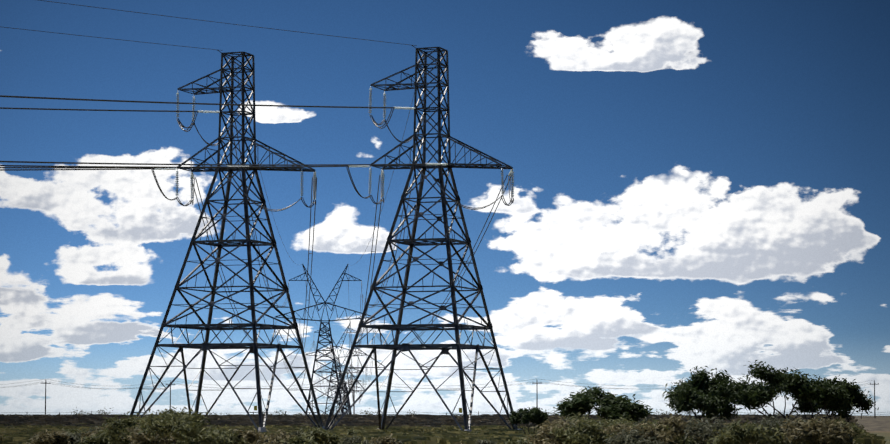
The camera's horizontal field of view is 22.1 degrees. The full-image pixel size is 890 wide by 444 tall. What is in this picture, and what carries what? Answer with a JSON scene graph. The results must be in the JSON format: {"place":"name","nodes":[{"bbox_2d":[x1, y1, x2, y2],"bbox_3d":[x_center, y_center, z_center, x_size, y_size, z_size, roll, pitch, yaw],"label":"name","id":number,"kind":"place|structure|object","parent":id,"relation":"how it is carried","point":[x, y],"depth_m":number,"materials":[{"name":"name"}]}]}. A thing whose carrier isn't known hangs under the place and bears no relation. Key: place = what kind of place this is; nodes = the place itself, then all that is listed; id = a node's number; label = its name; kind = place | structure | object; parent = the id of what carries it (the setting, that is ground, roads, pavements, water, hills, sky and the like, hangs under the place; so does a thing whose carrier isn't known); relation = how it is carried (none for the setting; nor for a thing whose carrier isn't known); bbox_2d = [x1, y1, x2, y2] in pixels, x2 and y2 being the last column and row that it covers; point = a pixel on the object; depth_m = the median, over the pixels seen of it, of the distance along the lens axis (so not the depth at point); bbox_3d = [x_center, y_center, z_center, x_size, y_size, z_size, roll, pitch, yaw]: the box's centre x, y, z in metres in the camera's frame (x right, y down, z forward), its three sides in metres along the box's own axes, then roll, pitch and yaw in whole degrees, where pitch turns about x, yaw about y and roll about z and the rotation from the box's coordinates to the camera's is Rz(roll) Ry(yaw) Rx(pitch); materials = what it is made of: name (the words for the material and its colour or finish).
{"place":"outdoors","nodes":[
{"label":"outdoors","id":0,"kind":"place"},
{"bbox_2d":[0,0,889,415],"label":"sky","id":1,"kind":"structure","parent":0,"point":[700,183],"materials":[{"name":"blue"}]},
{"bbox_2d":[854,416,889,443],"bbox_3d":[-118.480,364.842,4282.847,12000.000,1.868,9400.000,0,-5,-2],"label":"ground","id":2,"kind":"structure","parent":0,"point":[879,425],"depth_m":358.57,"materials":[{"name":"beige soil"}]},
{"bbox_2d":[41,380,50,413],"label":"utility pole","id":3,"kind":"object","parent":2,"relation":"on","point":[45,383],"depth_m":570.79,"materials":[{"name":"brown wood"}]},
{"bbox_2d":[166,381,174,408],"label":"utility pole","id":4,"kind":"object","parent":2,"relation":"on","point":[170,393],"depth_m":596.49,"materials":[{"name":"brown wood"}]},
{"bbox_2d":[130,50,324,431],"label":"tower","id":5,"kind":"structure","parent":2,"relation":"on","point":[206,345],"depth_m":237.56,"materials":[{"name":"metal"}]},
{"bbox_2d":[154,86,513,382],"bbox_3d":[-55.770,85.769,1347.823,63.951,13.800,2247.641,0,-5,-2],"label":"insulator strings","id":6,"kind":"object","parent":5,"relation":"hanging from","point":[511,172],"depth_m":236.41,"materials":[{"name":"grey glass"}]},
{"bbox_2d":[275,264,374,413],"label":"tower","id":7,"kind":"structure","parent":2,"relation":"on","point":[324,303],"depth_m":598.66,"materials":[{"name":"grey metal"}]},
{"bbox_2d":[305,323,365,413],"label":"tower","id":8,"kind":"structure","parent":2,"relation":"on","point":[337,358],"depth_m":971.78,"materials":[{"name":"grey metal"}]},
{"bbox_2d":[322,351,363,413],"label":"tower","id":9,"kind":"structure","parent":2,"relation":"on","point":[340,377],"depth_m":1345.35,"materials":[{"name":"grey metal"}]},
{"bbox_2d":[328,363,361,413],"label":"tower","id":10,"kind":"structure","parent":2,"relation":"on","point":[345,385],"depth_m":1718.68,"materials":[{"name":"grey metal"}]},
{"bbox_2d":[332,375,359,413],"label":"tower","id":11,"kind":"structure","parent":2,"relation":"on","point":[347,392],"depth_m":2091.82,"materials":[{"name":"grey metal"}]},
{"bbox_2d":[353,386,354,413],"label":"utility pole","id":12,"kind":"object","parent":2,"relation":"on","point":[354,401],"depth_m":582.63,"materials":[{"name":"brown wood"}]},
{"bbox_2d":[7,407,828,414],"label":"skyline scrub","id":13,"kind":"object","parent":2,"relation":"on","point":[99,412],"depth_m":657.59,"materials":[{"name":"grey plant"}]},
{"bbox_2d":[324,45,521,430],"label":"tower","id":14,"kind":"structure","parent":2,"relation":"on","point":[398,327],"depth_m":233.06,"materials":[{"name":"metal"}]},
{"bbox_2d":[0,414,862,428],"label":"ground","id":15,"kind":"structure","parent":2,"relation":"on","point":[409,420],"depth_m":369.83,"materials":[{"name":"brown soil"}]},
{"bbox_2d":[0,406,864,443],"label":"shrubs","id":16,"kind":"object","parent":2,"relation":"on","point":[181,427],"depth_m":105.84,"materials":[{"name":"green plant"}]},
{"bbox_2d":[0,0,885,417],"bbox_3d":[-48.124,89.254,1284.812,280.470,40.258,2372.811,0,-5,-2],"label":"conductors","id":17,"kind":"object","parent":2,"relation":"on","point":[142,166],"depth_m":233.15,"materials":[{"name":"grey"}]},
{"bbox_2d":[0,423,885,443],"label":"grass tufts","id":18,"kind":"object","parent":2,"relation":"on","point":[417,434],"depth_m":200.34,"materials":[{"name":"green plant"}]},
{"bbox_2d":[59,411,861,418],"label":"fence posts","id":19,"kind":"object","parent":2,"relation":"on","point":[446,413],"depth_m":426.60,"materials":[{"name":"brown wood"}]},
{"bbox_2d":[509,406,549,433],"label":"bush","id":20,"kind":"object","parent":2,"relation":"on","point":[535,415],"depth_m":199.01,"materials":[{"name":"green plant"}]},
{"bbox_2d":[532,383,541,407],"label":"utility pole","id":21,"kind":"object","parent":2,"relation":"on","point":[537,395],"depth_m":569.11,"materials":[{"name":"brown wood"}]},
{"bbox_2d":[553,386,653,423],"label":"mesquite tree","id":22,"kind":"object","parent":2,"relation":"on","point":[611,406],"depth_m":154.93,"materials":[{"name":"green plant"}]},
{"bbox_2d":[663,366,752,427],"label":"mesquite tree","id":23,"kind":"object","parent":2,"relation":"on","point":[702,393],"depth_m":149.56,"materials":[{"name":"green plant"}]},
{"bbox_2d":[725,360,856,423],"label":"mesquite tree","id":24,"kind":"object","parent":2,"relation":"on","point":[797,386],"depth_m":148.92,"materials":[{"name":"green plant"}]},
{"bbox_2d":[793,374,878,422],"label":"mesquite tree","id":25,"kind":"object","parent":2,"relation":"on","point":[862,401],"depth_m":157.35,"materials":[{"name":"green plant"}]},
{"bbox_2d":[870,380,878,417],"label":"utility pole","id":26,"kind":"object","parent":2,"relation":"on","point":[874,384],"depth_m":586.46,"materials":[{"name":"brown wood"}]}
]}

